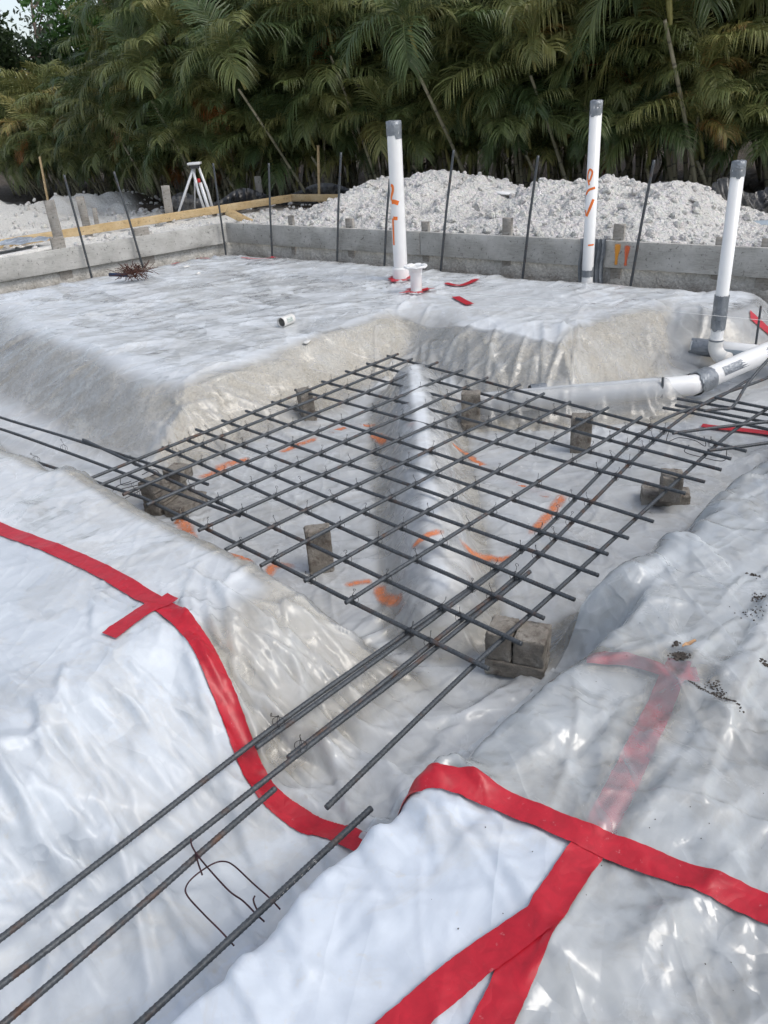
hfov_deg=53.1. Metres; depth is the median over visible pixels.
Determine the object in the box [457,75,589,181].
areca palm
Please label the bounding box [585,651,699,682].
red tape
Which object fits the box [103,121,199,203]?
areca palm
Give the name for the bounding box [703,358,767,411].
bent rebar
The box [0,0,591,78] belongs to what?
sky
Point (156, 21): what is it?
areca palm
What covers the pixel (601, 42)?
areca palm
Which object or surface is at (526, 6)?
areca palm
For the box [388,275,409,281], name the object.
red tape
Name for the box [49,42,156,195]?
areca palm
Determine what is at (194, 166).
survey tripod
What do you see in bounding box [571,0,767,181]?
areca palm
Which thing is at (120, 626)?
red tape
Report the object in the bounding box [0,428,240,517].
long rebar
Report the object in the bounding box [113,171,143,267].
steel dowel
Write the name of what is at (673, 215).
limestone chunk
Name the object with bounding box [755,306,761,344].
steel dowel
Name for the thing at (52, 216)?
wooden stake
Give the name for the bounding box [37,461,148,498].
long rebar
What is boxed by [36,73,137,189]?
areca palm
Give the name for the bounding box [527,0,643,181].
areca palm
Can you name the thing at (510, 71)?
areca palm
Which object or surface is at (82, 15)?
areca palm
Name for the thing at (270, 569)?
paint mark
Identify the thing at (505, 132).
areca palm
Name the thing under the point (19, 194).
areca palm
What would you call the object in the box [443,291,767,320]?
string line
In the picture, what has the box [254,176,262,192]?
wooden stake
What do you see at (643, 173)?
areca palm
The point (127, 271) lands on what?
wire bundle
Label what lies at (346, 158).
areca palm
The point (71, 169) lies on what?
areca palm
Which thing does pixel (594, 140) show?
vent pipe
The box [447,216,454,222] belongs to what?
limestone chunk
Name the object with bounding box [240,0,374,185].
areca palm
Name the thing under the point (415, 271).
flanged pipe
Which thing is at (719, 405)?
long rebar
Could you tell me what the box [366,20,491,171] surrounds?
areca palm
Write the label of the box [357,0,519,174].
areca palm
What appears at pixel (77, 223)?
steel dowel
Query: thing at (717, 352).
vent pipe
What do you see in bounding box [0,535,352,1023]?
plastic sheet
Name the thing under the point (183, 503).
paver brick
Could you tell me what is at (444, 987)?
red tape
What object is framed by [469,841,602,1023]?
red tape
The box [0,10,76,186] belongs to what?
broadleaf tree
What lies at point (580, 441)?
paver brick
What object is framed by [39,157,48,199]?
lumber stake
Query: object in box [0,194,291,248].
lumber board
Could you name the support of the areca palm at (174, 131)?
on the ground
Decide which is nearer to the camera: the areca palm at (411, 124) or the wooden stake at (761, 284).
the wooden stake at (761, 284)
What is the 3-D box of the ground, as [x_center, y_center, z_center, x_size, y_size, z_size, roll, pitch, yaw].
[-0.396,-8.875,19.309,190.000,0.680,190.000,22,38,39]
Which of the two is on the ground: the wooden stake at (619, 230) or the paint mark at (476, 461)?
the wooden stake at (619, 230)
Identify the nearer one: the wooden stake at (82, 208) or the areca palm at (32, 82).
the wooden stake at (82, 208)
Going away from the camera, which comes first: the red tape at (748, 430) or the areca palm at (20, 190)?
the red tape at (748, 430)
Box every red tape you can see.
[0,522,361,850]
[102,593,177,637]
[375,905,550,1023]
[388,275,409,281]
[398,762,767,923]
[399,288,432,292]
[444,279,477,285]
[453,296,473,304]
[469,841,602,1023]
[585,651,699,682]
[587,658,692,834]
[701,424,767,434]
[750,310,767,333]
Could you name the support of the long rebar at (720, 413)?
attached to the long rebar at (355, 779)
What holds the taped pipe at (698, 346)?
on the plastic sheet at (176, 323)
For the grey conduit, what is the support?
on the limestone pile
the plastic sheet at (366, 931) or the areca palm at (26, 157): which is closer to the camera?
the plastic sheet at (366, 931)
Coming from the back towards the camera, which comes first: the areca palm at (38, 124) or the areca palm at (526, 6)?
the areca palm at (38, 124)
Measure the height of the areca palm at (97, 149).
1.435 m
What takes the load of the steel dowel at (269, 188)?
on the ground
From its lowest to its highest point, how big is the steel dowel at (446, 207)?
1.078 m
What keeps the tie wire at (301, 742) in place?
attached to the long rebar at (85, 920)
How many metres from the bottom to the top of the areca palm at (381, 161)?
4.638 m
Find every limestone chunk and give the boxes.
[435,205,443,213]
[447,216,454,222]
[459,227,466,232]
[473,201,481,210]
[602,187,610,193]
[623,214,630,222]
[670,211,677,218]
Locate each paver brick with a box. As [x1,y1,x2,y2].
[138,474,169,494]
[141,480,186,503]
[143,490,186,515]
[162,462,192,482]
[164,490,207,519]
[295,387,316,421]
[303,523,334,573]
[457,415,492,430]
[461,390,480,424]
[484,614,518,661]
[484,652,550,679]
[512,621,551,668]
[570,413,592,453]
[640,484,690,506]
[659,468,683,502]
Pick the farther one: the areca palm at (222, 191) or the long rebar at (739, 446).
the areca palm at (222, 191)
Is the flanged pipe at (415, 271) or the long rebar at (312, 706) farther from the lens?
the flanged pipe at (415, 271)
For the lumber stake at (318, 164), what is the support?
on the ground
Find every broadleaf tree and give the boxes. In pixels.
[0,0,75,80]
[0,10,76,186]
[20,0,120,178]
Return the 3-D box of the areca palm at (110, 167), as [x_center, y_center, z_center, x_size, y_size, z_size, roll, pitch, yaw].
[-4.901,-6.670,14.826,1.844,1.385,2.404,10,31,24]
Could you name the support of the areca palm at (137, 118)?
on the ground
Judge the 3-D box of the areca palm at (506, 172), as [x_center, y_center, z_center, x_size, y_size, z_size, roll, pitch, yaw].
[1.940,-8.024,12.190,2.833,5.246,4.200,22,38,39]
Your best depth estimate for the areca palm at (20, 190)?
18.32 m
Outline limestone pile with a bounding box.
[186,169,767,246]
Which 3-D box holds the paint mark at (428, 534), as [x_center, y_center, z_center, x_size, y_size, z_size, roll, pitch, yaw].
[0.168,0.121,2.967,0.198,0.076,0.088,-16,31,-21]
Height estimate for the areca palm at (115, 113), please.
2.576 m
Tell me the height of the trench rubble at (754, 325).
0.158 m
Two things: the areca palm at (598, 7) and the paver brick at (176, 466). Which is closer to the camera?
the paver brick at (176, 466)
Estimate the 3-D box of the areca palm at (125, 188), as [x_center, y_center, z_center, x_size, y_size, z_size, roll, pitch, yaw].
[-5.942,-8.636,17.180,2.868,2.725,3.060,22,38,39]
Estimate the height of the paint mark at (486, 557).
0.147 m
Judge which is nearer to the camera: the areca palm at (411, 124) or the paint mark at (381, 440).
the paint mark at (381, 440)
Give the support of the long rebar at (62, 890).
attached to the rebar mat
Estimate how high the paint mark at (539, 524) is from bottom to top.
0.015 m
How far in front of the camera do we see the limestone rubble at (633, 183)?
7.43 m
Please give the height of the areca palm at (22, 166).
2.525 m
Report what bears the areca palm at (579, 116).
on the ground
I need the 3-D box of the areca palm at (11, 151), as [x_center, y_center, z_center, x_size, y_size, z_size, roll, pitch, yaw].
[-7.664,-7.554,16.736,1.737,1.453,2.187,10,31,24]
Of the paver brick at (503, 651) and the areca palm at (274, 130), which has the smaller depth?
the paver brick at (503, 651)
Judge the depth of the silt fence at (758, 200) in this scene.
8.09 m
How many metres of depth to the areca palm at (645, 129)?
8.98 m
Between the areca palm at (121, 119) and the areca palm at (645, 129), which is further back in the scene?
the areca palm at (121, 119)
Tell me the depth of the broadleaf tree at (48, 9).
17.84 m
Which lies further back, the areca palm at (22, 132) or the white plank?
the areca palm at (22, 132)
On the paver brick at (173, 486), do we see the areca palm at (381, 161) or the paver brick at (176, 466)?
the paver brick at (176, 466)
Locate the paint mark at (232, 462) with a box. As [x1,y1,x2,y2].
[205,459,245,475]
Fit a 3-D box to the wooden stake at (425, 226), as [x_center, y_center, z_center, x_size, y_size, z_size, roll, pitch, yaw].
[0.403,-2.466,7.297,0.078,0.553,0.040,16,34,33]
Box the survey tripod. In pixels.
[178,162,212,216]
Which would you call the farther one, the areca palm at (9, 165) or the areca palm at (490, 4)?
the areca palm at (9, 165)
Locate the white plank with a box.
[0,245,51,256]
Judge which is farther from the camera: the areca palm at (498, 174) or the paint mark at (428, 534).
the areca palm at (498, 174)
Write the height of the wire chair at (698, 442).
0.056 m
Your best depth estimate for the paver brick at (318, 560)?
3.00 m
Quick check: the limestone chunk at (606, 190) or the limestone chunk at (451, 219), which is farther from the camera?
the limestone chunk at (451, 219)
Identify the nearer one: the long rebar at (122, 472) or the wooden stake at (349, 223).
the long rebar at (122, 472)
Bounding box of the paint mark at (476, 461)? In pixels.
[454,445,481,465]
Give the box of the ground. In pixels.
[0,129,767,871]
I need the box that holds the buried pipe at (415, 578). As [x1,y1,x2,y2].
[392,369,481,627]
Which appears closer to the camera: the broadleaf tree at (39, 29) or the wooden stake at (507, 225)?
the wooden stake at (507, 225)
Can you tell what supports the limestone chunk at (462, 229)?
on the limestone pile
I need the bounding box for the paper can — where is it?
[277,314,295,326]
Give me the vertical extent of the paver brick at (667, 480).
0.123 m
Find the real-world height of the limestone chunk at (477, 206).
0.096 m
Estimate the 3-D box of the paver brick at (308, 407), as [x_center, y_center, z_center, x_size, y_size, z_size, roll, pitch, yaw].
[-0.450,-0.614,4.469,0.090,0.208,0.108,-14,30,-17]
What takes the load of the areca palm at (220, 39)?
on the ground
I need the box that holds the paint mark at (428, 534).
[414,531,437,545]
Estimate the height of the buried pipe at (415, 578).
0.364 m
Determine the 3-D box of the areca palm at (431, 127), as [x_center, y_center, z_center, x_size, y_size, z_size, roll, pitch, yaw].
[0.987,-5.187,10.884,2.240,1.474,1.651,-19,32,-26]
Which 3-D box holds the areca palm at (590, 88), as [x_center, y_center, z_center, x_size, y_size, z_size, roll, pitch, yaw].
[3.082,-5.971,9.865,2.726,3.526,3.410,22,38,39]
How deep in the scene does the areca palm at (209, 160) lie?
11.48 m
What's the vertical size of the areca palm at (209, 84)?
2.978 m
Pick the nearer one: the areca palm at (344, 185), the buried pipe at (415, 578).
the buried pipe at (415, 578)
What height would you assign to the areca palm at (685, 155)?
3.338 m
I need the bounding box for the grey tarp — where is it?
[0,236,50,245]
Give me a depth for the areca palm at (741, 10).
8.30 m
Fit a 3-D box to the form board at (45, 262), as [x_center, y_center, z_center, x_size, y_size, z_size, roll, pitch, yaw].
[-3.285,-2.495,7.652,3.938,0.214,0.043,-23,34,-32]
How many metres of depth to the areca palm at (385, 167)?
14.15 m
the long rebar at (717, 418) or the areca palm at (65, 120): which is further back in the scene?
the areca palm at (65, 120)
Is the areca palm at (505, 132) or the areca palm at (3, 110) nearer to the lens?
the areca palm at (505, 132)
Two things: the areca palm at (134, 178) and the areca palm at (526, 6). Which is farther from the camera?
the areca palm at (134, 178)
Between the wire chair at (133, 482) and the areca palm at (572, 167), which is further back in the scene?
the areca palm at (572, 167)
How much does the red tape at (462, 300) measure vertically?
0.009 m
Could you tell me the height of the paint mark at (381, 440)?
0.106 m
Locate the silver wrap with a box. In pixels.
[578,238,605,282]
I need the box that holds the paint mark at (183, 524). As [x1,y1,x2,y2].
[177,519,192,533]
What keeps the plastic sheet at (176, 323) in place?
on the ground
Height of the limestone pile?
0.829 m
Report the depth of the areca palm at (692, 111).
8.67 m
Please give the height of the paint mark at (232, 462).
0.028 m
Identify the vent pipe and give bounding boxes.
[386,120,408,280]
[581,99,602,282]
[708,159,746,362]
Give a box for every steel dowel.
[63,175,92,277]
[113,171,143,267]
[212,163,226,254]
[268,163,272,256]
[336,152,341,261]
[383,180,389,265]
[440,150,454,271]
[521,155,538,278]
[629,160,655,285]
[660,377,663,398]
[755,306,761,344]
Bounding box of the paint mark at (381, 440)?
[372,435,385,442]
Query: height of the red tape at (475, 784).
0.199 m
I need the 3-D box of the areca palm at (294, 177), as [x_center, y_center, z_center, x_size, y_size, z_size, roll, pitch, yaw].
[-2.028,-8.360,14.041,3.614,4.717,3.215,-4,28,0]
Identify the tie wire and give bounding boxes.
[270,713,284,728]
[294,734,307,752]
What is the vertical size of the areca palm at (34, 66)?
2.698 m
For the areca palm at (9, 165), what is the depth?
16.45 m
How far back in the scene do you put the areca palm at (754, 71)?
8.71 m
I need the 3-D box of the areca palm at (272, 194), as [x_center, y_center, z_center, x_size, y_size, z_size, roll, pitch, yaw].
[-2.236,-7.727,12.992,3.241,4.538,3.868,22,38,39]
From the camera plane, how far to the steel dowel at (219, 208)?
8.43 m
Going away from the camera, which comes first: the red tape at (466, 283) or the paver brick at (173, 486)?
the paver brick at (173, 486)
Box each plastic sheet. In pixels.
[0,255,767,830]
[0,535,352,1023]
[149,788,570,1023]
[359,461,767,1023]
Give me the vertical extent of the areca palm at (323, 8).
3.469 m
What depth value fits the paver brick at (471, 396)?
4.19 m
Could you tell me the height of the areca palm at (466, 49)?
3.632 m
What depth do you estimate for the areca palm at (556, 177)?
11.81 m
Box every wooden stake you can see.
[44,200,65,244]
[49,236,73,279]
[75,196,92,235]
[92,208,98,224]
[133,227,154,265]
[161,185,172,222]
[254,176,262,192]
[288,215,295,254]
[345,218,354,257]
[421,221,429,261]
[502,217,512,266]
[609,223,625,279]
[711,236,722,279]
[754,238,767,290]
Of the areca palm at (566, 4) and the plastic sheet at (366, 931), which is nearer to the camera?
the plastic sheet at (366, 931)
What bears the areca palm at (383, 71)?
on the ground
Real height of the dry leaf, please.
0.010 m
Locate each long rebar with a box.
[0,416,208,485]
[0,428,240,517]
[0,533,543,942]
[0,570,531,989]
[0,786,276,1023]
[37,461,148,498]
[133,806,372,1023]
[254,378,749,749]
[286,376,767,758]
[324,409,766,809]
[662,406,767,430]
[672,420,767,434]
[675,404,767,423]
[677,397,767,415]
[707,441,767,451]
[714,396,767,409]
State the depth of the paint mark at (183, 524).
3.47 m
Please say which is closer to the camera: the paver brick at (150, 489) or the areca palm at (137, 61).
the paver brick at (150, 489)
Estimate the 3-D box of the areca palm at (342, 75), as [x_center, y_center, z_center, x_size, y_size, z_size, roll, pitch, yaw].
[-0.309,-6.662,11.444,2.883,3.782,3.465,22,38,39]
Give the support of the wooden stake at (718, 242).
on the ground
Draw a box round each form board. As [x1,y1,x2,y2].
[0,222,227,281]
[226,222,420,254]
[420,231,767,278]
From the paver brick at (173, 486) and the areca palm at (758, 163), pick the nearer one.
the paver brick at (173, 486)
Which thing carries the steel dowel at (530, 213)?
on the ground
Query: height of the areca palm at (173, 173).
2.051 m
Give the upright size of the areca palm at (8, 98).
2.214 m
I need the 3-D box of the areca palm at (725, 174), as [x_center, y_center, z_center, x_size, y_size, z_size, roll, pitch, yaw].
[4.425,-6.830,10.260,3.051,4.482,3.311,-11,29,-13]
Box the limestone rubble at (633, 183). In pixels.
[0,170,767,250]
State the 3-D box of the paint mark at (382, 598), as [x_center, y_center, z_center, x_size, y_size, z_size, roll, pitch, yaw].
[0.015,0.275,2.828,0.121,0.131,0.314,-15,30,-20]
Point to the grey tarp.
(19, 240)
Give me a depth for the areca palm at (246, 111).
11.47 m
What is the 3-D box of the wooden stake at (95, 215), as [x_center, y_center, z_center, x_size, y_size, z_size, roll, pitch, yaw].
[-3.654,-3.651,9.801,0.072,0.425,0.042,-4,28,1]
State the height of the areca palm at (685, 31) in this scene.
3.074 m
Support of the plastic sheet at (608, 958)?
on the ground
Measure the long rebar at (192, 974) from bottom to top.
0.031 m
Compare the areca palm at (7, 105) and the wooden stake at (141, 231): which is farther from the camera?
the areca palm at (7, 105)
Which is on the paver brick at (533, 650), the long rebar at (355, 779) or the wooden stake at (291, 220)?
the long rebar at (355, 779)
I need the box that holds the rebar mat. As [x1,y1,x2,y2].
[82,353,746,670]
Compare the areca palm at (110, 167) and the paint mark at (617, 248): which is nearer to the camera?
the paint mark at (617, 248)
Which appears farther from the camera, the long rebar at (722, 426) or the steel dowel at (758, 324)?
the steel dowel at (758, 324)
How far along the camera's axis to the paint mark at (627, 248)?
6.14 m
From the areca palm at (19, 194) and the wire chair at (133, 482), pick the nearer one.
the wire chair at (133, 482)
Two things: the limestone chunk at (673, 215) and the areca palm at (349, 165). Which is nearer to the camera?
the limestone chunk at (673, 215)
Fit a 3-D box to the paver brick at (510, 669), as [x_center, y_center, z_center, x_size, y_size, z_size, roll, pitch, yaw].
[0.426,0.479,2.455,0.193,0.066,0.105,8,30,21]
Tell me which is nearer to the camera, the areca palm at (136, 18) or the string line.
the string line
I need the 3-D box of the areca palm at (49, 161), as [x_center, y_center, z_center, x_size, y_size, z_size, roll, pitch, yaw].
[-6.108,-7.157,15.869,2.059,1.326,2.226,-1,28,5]
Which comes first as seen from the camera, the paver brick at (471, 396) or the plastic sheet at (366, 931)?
the plastic sheet at (366, 931)
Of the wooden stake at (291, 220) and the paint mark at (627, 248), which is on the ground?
the wooden stake at (291, 220)
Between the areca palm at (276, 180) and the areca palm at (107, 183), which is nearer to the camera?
the areca palm at (276, 180)
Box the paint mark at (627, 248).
[624,246,629,264]
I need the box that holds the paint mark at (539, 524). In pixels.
[534,498,563,527]
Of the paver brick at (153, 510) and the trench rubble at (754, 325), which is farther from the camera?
the trench rubble at (754, 325)
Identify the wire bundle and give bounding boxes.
[107,260,157,280]
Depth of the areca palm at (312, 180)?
13.71 m
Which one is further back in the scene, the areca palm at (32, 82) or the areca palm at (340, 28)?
the areca palm at (32, 82)
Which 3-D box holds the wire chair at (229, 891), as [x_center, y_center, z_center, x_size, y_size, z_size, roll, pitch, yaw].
[-0.356,0.802,1.661,0.264,0.064,0.125,22,38,39]
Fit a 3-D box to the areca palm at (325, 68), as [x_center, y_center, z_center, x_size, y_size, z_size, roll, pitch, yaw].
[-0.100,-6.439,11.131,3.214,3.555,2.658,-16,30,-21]
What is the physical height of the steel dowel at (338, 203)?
1.026 m
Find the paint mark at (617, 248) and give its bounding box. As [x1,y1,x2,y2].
[615,244,619,264]
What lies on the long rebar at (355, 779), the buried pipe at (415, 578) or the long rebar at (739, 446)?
the long rebar at (739, 446)
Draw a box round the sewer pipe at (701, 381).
[480,341,767,414]
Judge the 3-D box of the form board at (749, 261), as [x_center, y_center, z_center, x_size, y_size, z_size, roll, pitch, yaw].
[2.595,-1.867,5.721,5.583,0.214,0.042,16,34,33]
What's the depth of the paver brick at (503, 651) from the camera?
2.41 m
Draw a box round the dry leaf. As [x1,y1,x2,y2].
[682,639,696,646]
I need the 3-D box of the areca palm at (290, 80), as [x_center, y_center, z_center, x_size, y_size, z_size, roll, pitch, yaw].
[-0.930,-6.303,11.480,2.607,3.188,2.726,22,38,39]
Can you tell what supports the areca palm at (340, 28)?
on the ground
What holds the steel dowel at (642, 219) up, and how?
on the ground
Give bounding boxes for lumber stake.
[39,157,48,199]
[317,145,320,202]
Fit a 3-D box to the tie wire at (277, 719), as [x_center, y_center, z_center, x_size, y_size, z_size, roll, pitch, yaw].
[-0.288,0.557,2.063,0.026,0.060,0.034,22,38,39]
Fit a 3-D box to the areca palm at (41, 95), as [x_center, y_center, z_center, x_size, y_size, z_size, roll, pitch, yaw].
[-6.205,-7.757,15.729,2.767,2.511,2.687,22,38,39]
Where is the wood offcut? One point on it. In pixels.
(234, 214)
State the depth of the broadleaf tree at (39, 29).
24.72 m
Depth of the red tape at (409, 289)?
5.80 m
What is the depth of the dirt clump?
1.99 m
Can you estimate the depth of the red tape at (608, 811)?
1.71 m
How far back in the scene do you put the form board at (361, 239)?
7.91 m
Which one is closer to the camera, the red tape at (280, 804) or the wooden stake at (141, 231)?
the red tape at (280, 804)
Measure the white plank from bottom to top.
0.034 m
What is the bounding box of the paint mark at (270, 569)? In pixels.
[236,554,276,574]
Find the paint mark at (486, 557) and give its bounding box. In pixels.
[466,546,507,560]
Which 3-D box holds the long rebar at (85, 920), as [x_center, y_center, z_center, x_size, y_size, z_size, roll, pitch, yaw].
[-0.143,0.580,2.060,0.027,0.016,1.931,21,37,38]
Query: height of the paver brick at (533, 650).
0.101 m
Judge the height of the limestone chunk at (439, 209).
0.088 m
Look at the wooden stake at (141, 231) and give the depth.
8.14 m
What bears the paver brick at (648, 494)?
on the plastic sheet at (176, 323)
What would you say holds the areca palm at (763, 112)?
on the ground
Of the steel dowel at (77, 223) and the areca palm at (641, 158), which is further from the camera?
the areca palm at (641, 158)
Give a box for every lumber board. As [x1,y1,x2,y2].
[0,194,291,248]
[291,194,337,201]
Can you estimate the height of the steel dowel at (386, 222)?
0.834 m
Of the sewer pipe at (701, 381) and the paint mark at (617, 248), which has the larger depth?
the paint mark at (617, 248)
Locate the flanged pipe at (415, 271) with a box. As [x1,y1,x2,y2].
[404,263,426,291]
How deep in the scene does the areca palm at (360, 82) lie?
10.25 m
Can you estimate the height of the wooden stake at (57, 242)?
0.576 m
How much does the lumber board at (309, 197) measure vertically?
0.098 m
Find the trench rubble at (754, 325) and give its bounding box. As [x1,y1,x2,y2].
[740,308,767,328]
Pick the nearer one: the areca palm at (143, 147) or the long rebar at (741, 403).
the long rebar at (741, 403)
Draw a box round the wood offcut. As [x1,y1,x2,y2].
[225,207,252,221]
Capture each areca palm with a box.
[0,59,90,195]
[0,68,69,192]
[0,76,54,192]
[0,82,91,195]
[0,88,48,191]
[0,89,65,195]
[0,102,59,195]
[0,125,59,196]
[0,125,64,197]
[0,129,84,199]
[1,108,26,194]
[2,73,97,194]
[10,60,112,192]
[14,126,115,195]
[16,76,110,192]
[20,60,105,189]
[31,132,109,193]
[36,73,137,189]
[38,133,150,194]
[41,57,141,190]
[41,64,118,193]
[48,71,178,197]
[49,0,216,195]
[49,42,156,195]
[53,140,176,191]
[55,86,165,197]
[59,0,251,197]
[62,119,180,195]
[67,67,180,193]
[73,80,222,192]
[85,0,280,202]
[92,0,268,202]
[100,0,279,199]
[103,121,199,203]
[113,0,281,190]
[114,122,240,199]
[133,95,264,201]
[136,0,318,192]
[150,18,296,197]
[154,0,333,196]
[163,0,329,194]
[168,0,374,192]
[168,108,307,189]
[208,12,295,195]
[210,102,355,195]
[227,94,342,191]
[239,0,390,185]
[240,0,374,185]
[250,0,458,179]
[255,86,383,188]
[256,0,438,179]
[258,0,444,181]
[273,0,405,187]
[273,1,450,175]
[279,148,304,192]
[283,3,353,184]
[311,0,533,171]
[324,72,454,177]
[329,0,504,177]
[333,22,387,187]
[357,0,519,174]
[357,92,494,172]
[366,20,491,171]
[370,39,388,175]
[378,157,404,177]
[380,0,546,176]
[385,86,526,177]
[401,0,604,187]
[412,0,605,185]
[433,0,665,180]
[454,27,526,183]
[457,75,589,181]
[465,91,601,186]
[490,24,604,179]
[494,147,518,182]
[508,0,704,176]
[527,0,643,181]
[530,0,684,178]
[534,70,671,180]
[553,5,711,183]
[555,50,615,179]
[569,0,733,186]
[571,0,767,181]
[580,0,753,182]
[583,60,720,183]
[592,0,767,184]
[601,0,767,186]
[620,32,767,185]
[625,7,737,177]
[683,0,767,186]
[687,9,758,181]
[701,3,767,180]
[706,47,767,169]
[725,0,767,75]
[732,103,766,142]
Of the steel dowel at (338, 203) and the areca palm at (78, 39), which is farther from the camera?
the areca palm at (78, 39)
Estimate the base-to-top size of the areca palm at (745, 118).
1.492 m
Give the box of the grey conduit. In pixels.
[754,220,767,225]
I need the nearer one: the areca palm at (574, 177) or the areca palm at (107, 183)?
the areca palm at (574, 177)
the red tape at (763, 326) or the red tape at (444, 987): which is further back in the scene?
the red tape at (763, 326)
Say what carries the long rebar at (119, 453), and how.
on the paver brick at (176, 466)
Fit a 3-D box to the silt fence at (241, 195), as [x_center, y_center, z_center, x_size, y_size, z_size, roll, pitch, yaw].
[-1.765,-4.533,11.318,2.804,0.420,0.878,-3,28,3]
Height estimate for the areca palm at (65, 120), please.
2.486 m
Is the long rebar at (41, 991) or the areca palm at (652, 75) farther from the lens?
the areca palm at (652, 75)
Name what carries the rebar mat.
on the plastic sheet at (176, 323)
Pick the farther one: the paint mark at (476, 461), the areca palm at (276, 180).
the areca palm at (276, 180)
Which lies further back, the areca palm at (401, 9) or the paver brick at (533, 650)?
the areca palm at (401, 9)
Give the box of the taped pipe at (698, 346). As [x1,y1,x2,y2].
[688,338,757,356]
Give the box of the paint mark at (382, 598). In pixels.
[376,588,396,603]
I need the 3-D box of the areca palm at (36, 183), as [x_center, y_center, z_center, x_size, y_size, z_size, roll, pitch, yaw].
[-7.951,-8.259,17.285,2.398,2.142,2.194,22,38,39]
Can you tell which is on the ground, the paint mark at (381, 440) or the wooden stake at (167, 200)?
the wooden stake at (167, 200)
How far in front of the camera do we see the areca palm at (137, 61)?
11.00 m
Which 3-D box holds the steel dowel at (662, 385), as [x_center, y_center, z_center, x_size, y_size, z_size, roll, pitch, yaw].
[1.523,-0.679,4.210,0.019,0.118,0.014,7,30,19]
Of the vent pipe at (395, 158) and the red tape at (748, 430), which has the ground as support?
the vent pipe at (395, 158)
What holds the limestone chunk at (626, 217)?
on the limestone pile
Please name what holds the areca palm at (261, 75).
on the ground
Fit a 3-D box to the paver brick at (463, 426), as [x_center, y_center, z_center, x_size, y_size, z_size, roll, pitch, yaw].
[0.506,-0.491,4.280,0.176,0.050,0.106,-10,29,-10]
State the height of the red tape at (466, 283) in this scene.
0.006 m
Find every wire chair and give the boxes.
[116,469,158,498]
[184,838,280,946]
[666,432,726,460]
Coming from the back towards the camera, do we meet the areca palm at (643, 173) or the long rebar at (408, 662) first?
the areca palm at (643, 173)
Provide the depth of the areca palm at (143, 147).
12.74 m

